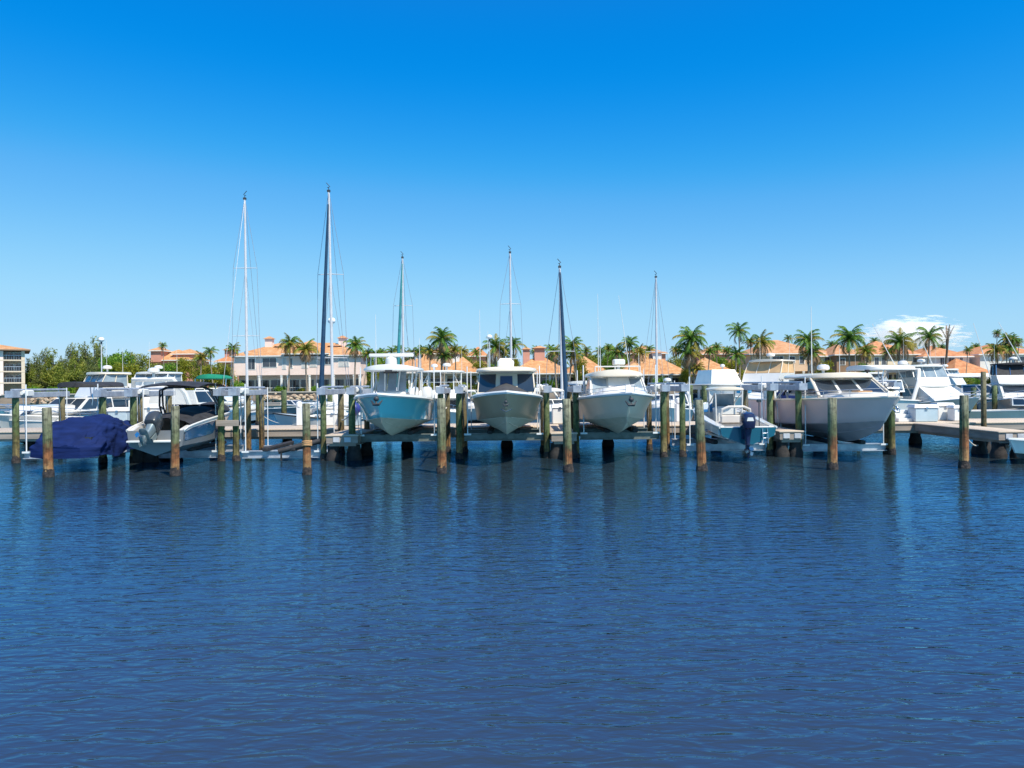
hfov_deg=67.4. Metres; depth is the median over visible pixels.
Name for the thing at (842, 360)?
window
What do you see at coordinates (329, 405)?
motor yacht
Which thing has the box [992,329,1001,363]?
palm tree
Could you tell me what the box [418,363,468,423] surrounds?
motor yacht
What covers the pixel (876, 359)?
window
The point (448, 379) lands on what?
window
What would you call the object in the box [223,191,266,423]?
sailboat
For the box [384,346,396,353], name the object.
palm tree
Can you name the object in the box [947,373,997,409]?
motor yacht
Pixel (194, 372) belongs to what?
leafy tree
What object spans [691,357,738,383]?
house
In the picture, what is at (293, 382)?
window
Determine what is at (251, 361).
window
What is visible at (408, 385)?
bush
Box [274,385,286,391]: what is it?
bush
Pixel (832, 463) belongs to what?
piling
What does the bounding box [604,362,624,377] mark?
leafy tree
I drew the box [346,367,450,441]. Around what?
boat lift
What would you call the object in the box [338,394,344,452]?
piling
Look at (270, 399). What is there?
riprap
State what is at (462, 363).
house
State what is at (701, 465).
piling
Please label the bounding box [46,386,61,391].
bush
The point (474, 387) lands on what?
bush
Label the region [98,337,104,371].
lamp post
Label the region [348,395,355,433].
piling
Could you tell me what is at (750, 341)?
palm tree
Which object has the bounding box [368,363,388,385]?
leafy tree
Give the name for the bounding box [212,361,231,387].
leafy tree
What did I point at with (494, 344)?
palm tree
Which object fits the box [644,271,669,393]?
sailboat
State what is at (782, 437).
finger pier
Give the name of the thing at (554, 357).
palm tree
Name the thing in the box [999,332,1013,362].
palm tree
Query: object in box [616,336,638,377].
palm tree
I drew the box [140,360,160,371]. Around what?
leafy tree
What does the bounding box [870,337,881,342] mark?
palm tree
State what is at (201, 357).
palm tree
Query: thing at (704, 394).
piling
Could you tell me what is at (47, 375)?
feathery tree
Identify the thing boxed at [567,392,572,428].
piling
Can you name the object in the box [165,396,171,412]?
piling
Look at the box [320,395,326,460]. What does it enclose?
piling
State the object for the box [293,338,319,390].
palm tree
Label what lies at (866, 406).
express cruiser
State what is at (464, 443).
piling
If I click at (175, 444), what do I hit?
piling
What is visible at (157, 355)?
house
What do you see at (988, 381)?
bush
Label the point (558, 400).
motor yacht
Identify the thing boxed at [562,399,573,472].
piling
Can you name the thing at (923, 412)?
dock box
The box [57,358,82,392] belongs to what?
feathery tree
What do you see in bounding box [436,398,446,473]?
piling
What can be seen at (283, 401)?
piling
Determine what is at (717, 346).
palm tree
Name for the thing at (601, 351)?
palm tree
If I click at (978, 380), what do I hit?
bush
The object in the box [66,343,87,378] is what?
feathery tree
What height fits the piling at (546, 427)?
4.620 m
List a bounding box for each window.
[5,352,13,359]
[5,364,13,370]
[5,375,13,381]
[14,353,20,359]
[15,364,20,370]
[15,375,20,381]
[240,380,254,386]
[248,358,255,369]
[255,380,269,391]
[262,357,276,367]
[270,379,284,391]
[282,357,285,368]
[285,379,299,390]
[290,358,292,367]
[300,379,314,390]
[301,359,307,367]
[310,358,316,366]
[315,379,329,386]
[325,357,330,364]
[330,379,344,388]
[338,357,348,366]
[345,379,358,385]
[413,378,426,385]
[430,378,439,385]
[447,378,459,387]
[462,378,474,389]
[534,377,547,383]
[548,377,559,387]
[644,378,650,385]
[667,377,681,382]
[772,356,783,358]
[799,356,804,363]
[840,358,845,364]
[874,357,878,364]
[881,357,886,364]
[940,357,943,364]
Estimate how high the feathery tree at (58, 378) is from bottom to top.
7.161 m
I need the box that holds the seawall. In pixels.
[0,389,678,403]
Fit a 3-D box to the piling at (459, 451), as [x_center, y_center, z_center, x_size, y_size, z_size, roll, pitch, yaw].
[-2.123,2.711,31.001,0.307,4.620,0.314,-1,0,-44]
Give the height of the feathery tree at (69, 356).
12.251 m
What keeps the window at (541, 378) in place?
in the house at (538, 360)
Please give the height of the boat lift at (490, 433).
3.020 m
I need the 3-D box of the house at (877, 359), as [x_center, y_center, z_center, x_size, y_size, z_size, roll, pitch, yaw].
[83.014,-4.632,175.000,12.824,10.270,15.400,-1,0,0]
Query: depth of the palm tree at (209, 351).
151.96 m
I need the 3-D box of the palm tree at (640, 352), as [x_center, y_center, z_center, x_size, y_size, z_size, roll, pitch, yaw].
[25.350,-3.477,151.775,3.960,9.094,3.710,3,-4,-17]
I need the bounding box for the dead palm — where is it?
[940,324,953,367]
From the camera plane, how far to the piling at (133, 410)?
30.88 m
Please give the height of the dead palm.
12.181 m
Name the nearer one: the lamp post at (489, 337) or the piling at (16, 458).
the piling at (16, 458)
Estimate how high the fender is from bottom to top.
0.740 m
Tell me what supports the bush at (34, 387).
on the ground
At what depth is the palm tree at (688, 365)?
151.49 m
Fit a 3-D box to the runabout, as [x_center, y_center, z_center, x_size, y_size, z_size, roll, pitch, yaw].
[-25.856,2.296,42.000,6.237,1.704,2.368,-1,0,0]
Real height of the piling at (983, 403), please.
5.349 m
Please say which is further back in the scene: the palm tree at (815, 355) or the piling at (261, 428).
the palm tree at (815, 355)
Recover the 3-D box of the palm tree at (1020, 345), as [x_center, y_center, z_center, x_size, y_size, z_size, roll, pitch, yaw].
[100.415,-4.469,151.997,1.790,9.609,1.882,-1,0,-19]
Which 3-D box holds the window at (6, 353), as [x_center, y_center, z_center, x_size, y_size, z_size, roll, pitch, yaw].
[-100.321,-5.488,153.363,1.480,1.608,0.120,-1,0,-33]
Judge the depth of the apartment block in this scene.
152.84 m
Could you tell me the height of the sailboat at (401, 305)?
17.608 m
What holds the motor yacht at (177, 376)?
on the water
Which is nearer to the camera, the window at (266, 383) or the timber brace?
the timber brace
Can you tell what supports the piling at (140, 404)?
in the water
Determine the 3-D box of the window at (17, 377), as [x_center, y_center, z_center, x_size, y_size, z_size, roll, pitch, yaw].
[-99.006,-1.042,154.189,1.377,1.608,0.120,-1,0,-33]
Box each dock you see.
[0,402,295,408]
[0,418,1023,450]
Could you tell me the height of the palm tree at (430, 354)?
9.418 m
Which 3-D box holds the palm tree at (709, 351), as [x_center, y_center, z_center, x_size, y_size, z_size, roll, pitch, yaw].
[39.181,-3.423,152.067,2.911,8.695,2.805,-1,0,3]
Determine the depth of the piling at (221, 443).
30.89 m
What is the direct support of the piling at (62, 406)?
in the water
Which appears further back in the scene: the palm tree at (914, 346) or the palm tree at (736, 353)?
the palm tree at (914, 346)
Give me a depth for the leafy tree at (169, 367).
155.37 m
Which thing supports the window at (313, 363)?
in the house at (273, 361)
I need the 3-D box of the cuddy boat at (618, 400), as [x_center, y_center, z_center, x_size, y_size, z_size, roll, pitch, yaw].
[4.117,-0.860,31.812,3.076,5.600,10.577,-1,0,0]
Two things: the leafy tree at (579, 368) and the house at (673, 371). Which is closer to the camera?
the leafy tree at (579, 368)
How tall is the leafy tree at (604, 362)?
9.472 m
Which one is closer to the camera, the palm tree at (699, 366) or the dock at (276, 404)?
the dock at (276, 404)
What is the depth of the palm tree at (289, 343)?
151.72 m
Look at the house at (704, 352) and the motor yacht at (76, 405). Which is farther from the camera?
the house at (704, 352)
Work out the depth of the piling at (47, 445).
25.88 m
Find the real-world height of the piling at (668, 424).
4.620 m
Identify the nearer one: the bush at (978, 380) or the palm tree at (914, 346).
the bush at (978, 380)
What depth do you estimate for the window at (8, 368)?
153.31 m
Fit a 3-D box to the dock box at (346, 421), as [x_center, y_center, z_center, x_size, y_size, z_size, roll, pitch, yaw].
[-7.902,1.712,37.390,1.030,0.620,0.800,-1,0,0]
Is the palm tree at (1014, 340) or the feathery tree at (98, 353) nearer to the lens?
the palm tree at (1014, 340)
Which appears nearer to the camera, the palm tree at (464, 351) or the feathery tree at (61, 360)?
the feathery tree at (61, 360)
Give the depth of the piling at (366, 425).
34.09 m
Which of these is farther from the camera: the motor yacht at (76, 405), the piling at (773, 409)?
the motor yacht at (76, 405)
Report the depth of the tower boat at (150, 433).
29.03 m
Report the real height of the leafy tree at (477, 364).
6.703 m
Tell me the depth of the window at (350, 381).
160.51 m
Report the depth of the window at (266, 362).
157.90 m
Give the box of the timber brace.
[216,420,238,425]
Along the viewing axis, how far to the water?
10.19 m
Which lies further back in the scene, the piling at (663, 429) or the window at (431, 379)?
the window at (431, 379)
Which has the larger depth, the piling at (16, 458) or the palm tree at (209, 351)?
the palm tree at (209, 351)
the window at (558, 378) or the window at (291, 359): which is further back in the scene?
the window at (558, 378)
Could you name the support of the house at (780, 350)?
on the ground
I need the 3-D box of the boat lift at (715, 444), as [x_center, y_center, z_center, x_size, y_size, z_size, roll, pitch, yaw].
[8.671,1.197,32.565,3.854,3.020,4.070,-1,0,0]
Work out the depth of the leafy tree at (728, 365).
166.48 m
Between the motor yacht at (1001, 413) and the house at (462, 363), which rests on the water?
the motor yacht at (1001, 413)
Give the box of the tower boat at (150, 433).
[126,381,231,455]
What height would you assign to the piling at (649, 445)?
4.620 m
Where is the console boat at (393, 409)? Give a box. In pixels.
[353,315,436,434]
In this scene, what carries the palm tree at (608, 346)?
on the ground
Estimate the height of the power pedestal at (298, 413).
1.196 m
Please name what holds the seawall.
on the ground
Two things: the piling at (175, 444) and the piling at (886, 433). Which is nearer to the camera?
the piling at (175, 444)
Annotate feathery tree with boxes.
[25,357,43,388]
[29,353,49,388]
[37,346,52,391]
[39,348,66,386]
[46,356,68,388]
[50,361,70,391]
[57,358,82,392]
[63,342,77,370]
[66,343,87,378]
[73,357,97,381]
[76,342,94,392]
[84,335,103,368]
[91,342,105,371]
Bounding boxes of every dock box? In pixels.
[107,407,129,420]
[144,404,164,419]
[326,410,346,425]
[344,412,359,425]
[551,404,562,423]
[907,404,938,421]
[930,402,954,419]
[946,405,958,420]
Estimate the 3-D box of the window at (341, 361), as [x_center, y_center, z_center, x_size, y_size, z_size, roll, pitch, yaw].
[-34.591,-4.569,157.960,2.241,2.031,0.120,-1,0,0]
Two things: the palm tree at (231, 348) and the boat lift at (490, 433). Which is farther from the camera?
the palm tree at (231, 348)
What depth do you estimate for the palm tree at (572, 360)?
151.82 m
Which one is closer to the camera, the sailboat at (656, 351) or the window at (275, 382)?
the sailboat at (656, 351)
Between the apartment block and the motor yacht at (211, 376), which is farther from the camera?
the apartment block
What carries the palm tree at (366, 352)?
on the ground
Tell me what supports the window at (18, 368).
in the apartment block
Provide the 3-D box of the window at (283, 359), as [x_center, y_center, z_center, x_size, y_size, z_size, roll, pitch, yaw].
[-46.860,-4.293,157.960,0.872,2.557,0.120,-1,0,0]
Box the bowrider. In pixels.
[273,408,371,439]
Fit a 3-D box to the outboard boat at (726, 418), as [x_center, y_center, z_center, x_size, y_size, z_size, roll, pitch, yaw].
[8.794,1.428,31.350,2.347,2.626,6.999,-1,0,0]
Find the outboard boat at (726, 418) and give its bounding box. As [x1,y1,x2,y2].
[693,387,776,458]
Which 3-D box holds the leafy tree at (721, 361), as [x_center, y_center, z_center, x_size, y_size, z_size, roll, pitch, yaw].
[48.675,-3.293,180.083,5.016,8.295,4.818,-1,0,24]
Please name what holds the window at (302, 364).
in the house at (273, 361)
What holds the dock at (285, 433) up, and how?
on the water
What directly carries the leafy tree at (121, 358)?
on the ground
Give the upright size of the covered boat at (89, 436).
1.572 m
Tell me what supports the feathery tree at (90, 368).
on the ground
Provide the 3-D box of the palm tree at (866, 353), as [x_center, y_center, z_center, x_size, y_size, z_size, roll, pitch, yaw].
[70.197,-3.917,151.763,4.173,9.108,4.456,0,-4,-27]
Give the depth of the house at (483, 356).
210.00 m
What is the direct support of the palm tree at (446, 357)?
on the ground
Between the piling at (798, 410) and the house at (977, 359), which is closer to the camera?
the piling at (798, 410)
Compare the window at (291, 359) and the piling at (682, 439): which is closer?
the piling at (682, 439)
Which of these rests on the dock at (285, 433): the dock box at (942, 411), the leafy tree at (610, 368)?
the dock box at (942, 411)
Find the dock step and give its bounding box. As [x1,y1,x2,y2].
[895,410,912,421]
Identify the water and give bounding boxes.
[0,401,1023,767]
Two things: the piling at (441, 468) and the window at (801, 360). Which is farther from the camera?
the window at (801, 360)
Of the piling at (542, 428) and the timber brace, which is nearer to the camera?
the timber brace
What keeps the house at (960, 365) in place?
on the ground
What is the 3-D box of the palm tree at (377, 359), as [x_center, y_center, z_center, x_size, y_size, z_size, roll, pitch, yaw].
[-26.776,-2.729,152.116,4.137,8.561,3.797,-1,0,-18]
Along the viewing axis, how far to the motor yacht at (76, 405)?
44.78 m
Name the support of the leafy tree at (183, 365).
on the ground
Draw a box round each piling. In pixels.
[11,398,20,462]
[42,407,54,477]
[59,397,64,420]
[98,397,107,462]
[129,397,136,461]
[138,397,142,422]
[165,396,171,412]
[169,406,180,475]
[217,396,225,461]
[232,396,240,460]
[246,395,251,449]
[255,395,258,423]
[259,395,264,449]
[281,390,286,412]
[302,403,311,474]
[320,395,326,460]
[327,395,332,401]
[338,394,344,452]
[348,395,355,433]
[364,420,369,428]
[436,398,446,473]
[444,393,450,451]
[455,394,462,458]
[462,393,468,451]
[540,392,543,450]
[543,393,549,457]
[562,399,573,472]
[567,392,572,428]
[573,393,579,457]
[646,391,652,449]
[660,392,667,456]
[666,392,670,449]
[679,392,686,456]
[690,385,693,419]
[694,400,707,470]
[702,386,706,402]
[743,390,747,410]
[766,391,773,455]
[773,391,774,424]
[795,391,802,451]
[826,398,838,469]
[883,419,888,453]
[888,390,895,454]
[958,395,970,468]
[971,388,976,409]
[981,372,986,426]
[992,386,997,408]
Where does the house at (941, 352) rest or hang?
on the ground
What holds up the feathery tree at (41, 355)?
on the ground
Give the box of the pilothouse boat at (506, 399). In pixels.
[470,310,542,433]
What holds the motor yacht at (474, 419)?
on the water
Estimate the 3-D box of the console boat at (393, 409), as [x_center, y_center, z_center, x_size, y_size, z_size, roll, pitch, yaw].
[-4.708,-0.425,31.776,3.145,4.900,10.572,-1,0,0]
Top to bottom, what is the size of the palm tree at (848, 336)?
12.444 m
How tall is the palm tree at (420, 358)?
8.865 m
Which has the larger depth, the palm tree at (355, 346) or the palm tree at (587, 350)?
the palm tree at (587, 350)
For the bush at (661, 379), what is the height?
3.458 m
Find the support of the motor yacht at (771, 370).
on the water
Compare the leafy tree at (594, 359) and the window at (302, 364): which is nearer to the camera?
the window at (302, 364)
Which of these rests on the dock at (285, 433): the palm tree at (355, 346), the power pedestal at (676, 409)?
the power pedestal at (676, 409)
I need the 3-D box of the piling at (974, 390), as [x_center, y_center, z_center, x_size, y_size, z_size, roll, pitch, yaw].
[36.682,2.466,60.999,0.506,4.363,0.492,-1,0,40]
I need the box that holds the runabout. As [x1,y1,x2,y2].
[9,411,58,441]
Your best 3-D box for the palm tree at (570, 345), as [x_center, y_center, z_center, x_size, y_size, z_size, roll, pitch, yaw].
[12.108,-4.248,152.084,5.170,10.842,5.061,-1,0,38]
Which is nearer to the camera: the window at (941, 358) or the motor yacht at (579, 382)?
the motor yacht at (579, 382)
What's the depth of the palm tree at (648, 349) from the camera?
185.98 m
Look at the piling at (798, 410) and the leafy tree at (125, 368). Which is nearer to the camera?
the piling at (798, 410)
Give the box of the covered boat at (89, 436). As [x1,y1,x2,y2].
[29,414,139,458]
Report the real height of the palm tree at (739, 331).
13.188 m
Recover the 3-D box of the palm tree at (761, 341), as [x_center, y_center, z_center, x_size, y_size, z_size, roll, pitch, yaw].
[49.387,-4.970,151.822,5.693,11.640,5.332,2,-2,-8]
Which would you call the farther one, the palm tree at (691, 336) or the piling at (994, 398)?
the palm tree at (691, 336)
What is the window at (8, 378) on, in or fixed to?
in the apartment block
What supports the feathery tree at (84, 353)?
on the ground
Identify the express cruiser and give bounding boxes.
[748,311,902,440]
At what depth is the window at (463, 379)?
161.88 m
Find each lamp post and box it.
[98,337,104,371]
[487,335,491,366]
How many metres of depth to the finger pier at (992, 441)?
30.50 m
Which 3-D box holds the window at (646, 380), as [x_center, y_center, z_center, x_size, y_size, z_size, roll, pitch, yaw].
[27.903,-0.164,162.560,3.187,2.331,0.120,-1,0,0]
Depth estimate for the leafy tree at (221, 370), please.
155.23 m
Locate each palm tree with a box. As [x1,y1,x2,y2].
[158,342,167,371]
[192,350,209,381]
[202,346,219,387]
[224,342,240,384]
[278,332,299,391]
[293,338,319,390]
[343,336,369,385]
[360,348,373,388]
[367,349,385,390]
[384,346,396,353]
[406,347,418,385]
[413,347,424,389]
[420,344,438,386]
[426,327,457,384]
[436,347,454,384]
[447,343,462,386]
[459,345,469,358]
[469,348,481,359]
[479,334,508,366]
[496,346,513,360]
[504,336,526,360]
[545,344,559,387]
[565,336,585,386]
[566,347,584,380]
[581,346,592,357]
[592,346,606,360]
[602,343,614,367]
[606,343,629,368]
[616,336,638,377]
[630,343,649,371]
[644,345,654,352]
[669,344,681,361]
[672,324,707,383]
[673,342,703,383]
[690,362,705,376]
[703,345,716,369]
[710,342,723,362]
[721,345,731,359]
[723,346,746,370]
[726,322,750,379]
[743,336,755,359]
[745,329,775,358]
[783,334,794,343]
[793,329,824,372]
[799,344,825,372]
[822,340,839,348]
[830,324,865,371]
[854,341,876,364]
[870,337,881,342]
[879,346,896,376]
[880,327,915,379]
[907,340,917,350]
[910,326,942,363]
[963,346,973,372]
[969,343,979,348]
[980,339,1010,362]
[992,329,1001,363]
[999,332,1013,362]
[1000,340,1023,362]
[1009,333,1020,361]
[1016,338,1023,361]
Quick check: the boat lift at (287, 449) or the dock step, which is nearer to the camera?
the boat lift at (287, 449)
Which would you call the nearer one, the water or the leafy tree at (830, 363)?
the water
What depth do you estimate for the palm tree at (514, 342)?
151.60 m
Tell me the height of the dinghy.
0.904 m
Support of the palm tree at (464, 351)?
on the ground
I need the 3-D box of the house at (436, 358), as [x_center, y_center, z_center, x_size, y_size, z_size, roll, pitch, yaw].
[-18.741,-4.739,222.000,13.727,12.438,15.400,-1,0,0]
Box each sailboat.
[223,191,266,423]
[315,184,349,413]
[392,252,415,390]
[499,246,523,366]
[546,260,576,398]
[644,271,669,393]
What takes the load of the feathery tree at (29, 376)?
on the ground
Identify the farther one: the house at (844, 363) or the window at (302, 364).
the house at (844, 363)
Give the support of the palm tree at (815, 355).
on the ground
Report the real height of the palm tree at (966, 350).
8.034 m
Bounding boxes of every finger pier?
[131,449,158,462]
[325,428,377,460]
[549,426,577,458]
[766,426,804,456]
[914,423,1023,458]
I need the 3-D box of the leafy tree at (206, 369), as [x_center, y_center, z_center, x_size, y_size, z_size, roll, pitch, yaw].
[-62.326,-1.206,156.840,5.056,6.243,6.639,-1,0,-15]
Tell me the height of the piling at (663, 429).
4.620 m
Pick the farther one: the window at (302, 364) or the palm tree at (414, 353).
the window at (302, 364)
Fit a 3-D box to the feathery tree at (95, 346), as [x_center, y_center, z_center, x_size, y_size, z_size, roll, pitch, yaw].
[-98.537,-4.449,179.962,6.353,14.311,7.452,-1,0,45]
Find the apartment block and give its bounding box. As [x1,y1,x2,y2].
[0,345,30,395]
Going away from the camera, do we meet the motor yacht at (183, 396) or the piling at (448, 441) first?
the piling at (448, 441)
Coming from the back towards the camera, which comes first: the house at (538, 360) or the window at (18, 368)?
the house at (538, 360)
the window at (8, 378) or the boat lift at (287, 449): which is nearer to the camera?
the boat lift at (287, 449)
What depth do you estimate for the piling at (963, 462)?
25.90 m
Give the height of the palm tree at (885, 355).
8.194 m
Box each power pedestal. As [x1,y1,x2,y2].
[296,401,301,425]
[675,398,678,421]
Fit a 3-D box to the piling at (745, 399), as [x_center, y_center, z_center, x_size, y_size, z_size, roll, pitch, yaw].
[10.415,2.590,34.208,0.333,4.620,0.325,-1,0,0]
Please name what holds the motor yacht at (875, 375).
on the water
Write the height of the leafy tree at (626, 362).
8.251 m
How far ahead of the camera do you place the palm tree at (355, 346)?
151.61 m
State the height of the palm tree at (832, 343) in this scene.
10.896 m
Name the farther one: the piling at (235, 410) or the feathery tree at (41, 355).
the feathery tree at (41, 355)
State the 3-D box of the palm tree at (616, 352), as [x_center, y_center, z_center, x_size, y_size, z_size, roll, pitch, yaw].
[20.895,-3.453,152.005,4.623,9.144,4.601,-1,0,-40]
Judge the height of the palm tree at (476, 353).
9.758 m
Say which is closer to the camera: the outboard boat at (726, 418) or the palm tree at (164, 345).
the outboard boat at (726, 418)
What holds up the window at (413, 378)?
in the house at (425, 365)
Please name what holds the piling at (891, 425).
in the water
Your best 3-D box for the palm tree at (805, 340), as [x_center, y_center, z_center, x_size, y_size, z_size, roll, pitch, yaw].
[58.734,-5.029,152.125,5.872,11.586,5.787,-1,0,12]
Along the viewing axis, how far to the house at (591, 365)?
162.60 m
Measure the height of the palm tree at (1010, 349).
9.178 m
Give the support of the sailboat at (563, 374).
on the water
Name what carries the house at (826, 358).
on the ground
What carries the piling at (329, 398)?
in the water
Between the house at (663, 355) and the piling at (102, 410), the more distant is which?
the house at (663, 355)
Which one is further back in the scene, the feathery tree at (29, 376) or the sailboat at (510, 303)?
the feathery tree at (29, 376)
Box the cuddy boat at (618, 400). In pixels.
[571,300,654,432]
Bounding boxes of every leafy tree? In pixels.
[95,357,119,371]
[99,349,134,375]
[111,362,141,387]
[128,352,150,382]
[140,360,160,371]
[160,361,177,371]
[174,357,194,380]
[189,355,207,380]
[196,364,217,386]
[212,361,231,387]
[217,366,237,386]
[366,361,380,383]
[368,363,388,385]
[471,360,487,381]
[512,356,520,366]
[572,358,589,380]
[589,353,603,367]
[599,354,615,368]
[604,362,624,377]
[622,354,632,365]
[666,353,682,367]
[679,360,693,383]
[710,355,727,364]
[725,360,745,381]
[814,359,834,372]
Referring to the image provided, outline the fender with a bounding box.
[355,401,359,414]
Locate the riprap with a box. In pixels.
[30,393,318,403]
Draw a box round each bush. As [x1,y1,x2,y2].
[29,385,40,391]
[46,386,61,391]
[64,380,75,393]
[232,380,243,386]
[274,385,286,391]
[407,378,425,387]
[457,382,477,389]
[541,378,559,387]
[652,376,668,382]
[963,378,973,384]
[967,378,980,383]
[976,377,990,383]
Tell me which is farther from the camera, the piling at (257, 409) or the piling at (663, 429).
the piling at (257, 409)
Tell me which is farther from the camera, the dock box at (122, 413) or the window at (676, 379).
the window at (676, 379)
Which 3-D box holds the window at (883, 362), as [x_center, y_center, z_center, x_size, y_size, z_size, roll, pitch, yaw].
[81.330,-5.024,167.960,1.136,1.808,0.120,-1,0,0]
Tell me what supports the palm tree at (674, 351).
on the ground
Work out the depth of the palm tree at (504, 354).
151.49 m
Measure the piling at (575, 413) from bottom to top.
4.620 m
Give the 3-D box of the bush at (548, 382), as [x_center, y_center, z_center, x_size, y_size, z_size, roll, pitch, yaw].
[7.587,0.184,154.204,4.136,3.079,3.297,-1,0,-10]
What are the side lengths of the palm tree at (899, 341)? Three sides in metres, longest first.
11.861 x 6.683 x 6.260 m
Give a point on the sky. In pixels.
(773, 163)
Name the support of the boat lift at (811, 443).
on the piling at (891, 425)
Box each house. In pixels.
[145,347,212,386]
[213,349,238,387]
[230,336,371,391]
[401,354,446,388]
[426,346,465,363]
[444,353,477,389]
[466,347,488,366]
[520,346,572,387]
[567,356,603,388]
[620,346,668,360]
[623,352,691,385]
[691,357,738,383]
[693,346,731,362]
[729,340,825,379]
[815,350,831,372]
[825,345,860,372]
[854,341,920,379]
[914,347,973,364]
[946,359,989,384]
[959,344,1023,379]
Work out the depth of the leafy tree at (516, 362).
179.68 m
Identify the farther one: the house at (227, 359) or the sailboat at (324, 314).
the house at (227, 359)
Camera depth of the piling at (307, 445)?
25.89 m
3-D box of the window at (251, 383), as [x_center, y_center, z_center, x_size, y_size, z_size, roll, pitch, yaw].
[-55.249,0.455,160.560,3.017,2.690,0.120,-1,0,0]
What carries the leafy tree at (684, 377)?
on the ground
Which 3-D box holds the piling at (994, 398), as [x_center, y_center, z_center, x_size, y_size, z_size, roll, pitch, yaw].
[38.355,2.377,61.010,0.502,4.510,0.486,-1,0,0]
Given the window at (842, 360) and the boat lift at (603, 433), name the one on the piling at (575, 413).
the boat lift at (603, 433)
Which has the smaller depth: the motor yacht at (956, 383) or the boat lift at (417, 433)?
the boat lift at (417, 433)
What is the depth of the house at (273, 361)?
158.00 m
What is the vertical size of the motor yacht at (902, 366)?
4.914 m
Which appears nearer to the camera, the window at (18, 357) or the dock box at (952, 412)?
the dock box at (952, 412)
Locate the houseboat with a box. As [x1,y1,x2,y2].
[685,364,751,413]
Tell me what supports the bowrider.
on the water
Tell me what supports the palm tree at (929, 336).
on the ground
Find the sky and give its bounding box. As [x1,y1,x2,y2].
[0,0,1023,385]
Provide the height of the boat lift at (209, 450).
3.020 m
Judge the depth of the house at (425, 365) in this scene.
162.50 m
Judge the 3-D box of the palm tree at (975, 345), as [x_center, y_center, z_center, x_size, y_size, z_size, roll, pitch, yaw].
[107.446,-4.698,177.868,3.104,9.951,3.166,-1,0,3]
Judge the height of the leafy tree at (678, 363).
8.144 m
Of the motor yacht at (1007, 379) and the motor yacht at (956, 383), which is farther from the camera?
the motor yacht at (956, 383)
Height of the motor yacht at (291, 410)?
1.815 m
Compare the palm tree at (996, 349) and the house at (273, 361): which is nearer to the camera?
the palm tree at (996, 349)
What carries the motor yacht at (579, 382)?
on the water
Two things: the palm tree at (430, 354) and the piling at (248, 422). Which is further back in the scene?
the palm tree at (430, 354)
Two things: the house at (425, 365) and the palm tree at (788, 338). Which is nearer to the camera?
the house at (425, 365)
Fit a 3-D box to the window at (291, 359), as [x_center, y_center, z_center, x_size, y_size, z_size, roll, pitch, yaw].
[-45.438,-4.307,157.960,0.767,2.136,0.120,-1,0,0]
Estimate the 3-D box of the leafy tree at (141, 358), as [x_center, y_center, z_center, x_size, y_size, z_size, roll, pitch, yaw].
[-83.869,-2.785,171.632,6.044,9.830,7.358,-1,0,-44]
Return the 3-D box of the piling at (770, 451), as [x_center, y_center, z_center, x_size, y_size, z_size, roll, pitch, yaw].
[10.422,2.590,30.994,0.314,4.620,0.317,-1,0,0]
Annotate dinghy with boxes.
[1007,438,1023,458]
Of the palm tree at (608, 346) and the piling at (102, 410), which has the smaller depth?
the piling at (102, 410)
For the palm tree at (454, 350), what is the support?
on the ground
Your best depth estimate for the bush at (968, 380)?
150.57 m
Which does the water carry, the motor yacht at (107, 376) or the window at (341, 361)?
the motor yacht at (107, 376)
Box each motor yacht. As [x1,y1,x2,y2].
[0,382,126,442]
[5,341,131,415]
[106,359,182,414]
[131,367,252,423]
[195,374,233,389]
[264,400,314,413]
[305,392,376,416]
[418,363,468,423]
[468,390,483,422]
[530,384,564,422]
[559,381,586,398]
[643,378,692,421]
[720,347,794,411]
[787,361,925,409]
[855,371,903,396]
[872,324,979,412]
[935,353,988,397]
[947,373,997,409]
[969,398,1023,418]
[973,322,1023,409]
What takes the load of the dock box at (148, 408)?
on the dock at (285, 433)
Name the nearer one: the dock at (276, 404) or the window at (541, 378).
the dock at (276, 404)
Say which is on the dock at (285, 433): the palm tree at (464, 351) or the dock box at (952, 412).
the dock box at (952, 412)
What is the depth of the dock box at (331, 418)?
37.25 m
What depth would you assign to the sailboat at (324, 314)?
61.89 m
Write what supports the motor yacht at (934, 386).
on the water
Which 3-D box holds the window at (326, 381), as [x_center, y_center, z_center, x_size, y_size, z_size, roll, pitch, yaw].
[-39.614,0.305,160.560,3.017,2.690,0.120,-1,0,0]
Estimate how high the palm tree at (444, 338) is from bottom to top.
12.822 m
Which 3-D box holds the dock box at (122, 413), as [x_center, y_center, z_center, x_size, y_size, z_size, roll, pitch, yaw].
[-18.998,1.629,37.290,0.980,1.000,0.800,-1,0,0]
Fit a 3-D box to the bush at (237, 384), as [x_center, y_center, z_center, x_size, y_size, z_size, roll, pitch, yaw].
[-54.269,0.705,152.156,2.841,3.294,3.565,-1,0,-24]
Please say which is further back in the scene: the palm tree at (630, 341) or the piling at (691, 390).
the palm tree at (630, 341)
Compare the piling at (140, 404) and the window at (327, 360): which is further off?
the window at (327, 360)
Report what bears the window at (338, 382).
in the house at (273, 361)
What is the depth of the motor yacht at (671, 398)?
49.45 m
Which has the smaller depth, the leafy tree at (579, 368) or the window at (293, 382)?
the leafy tree at (579, 368)

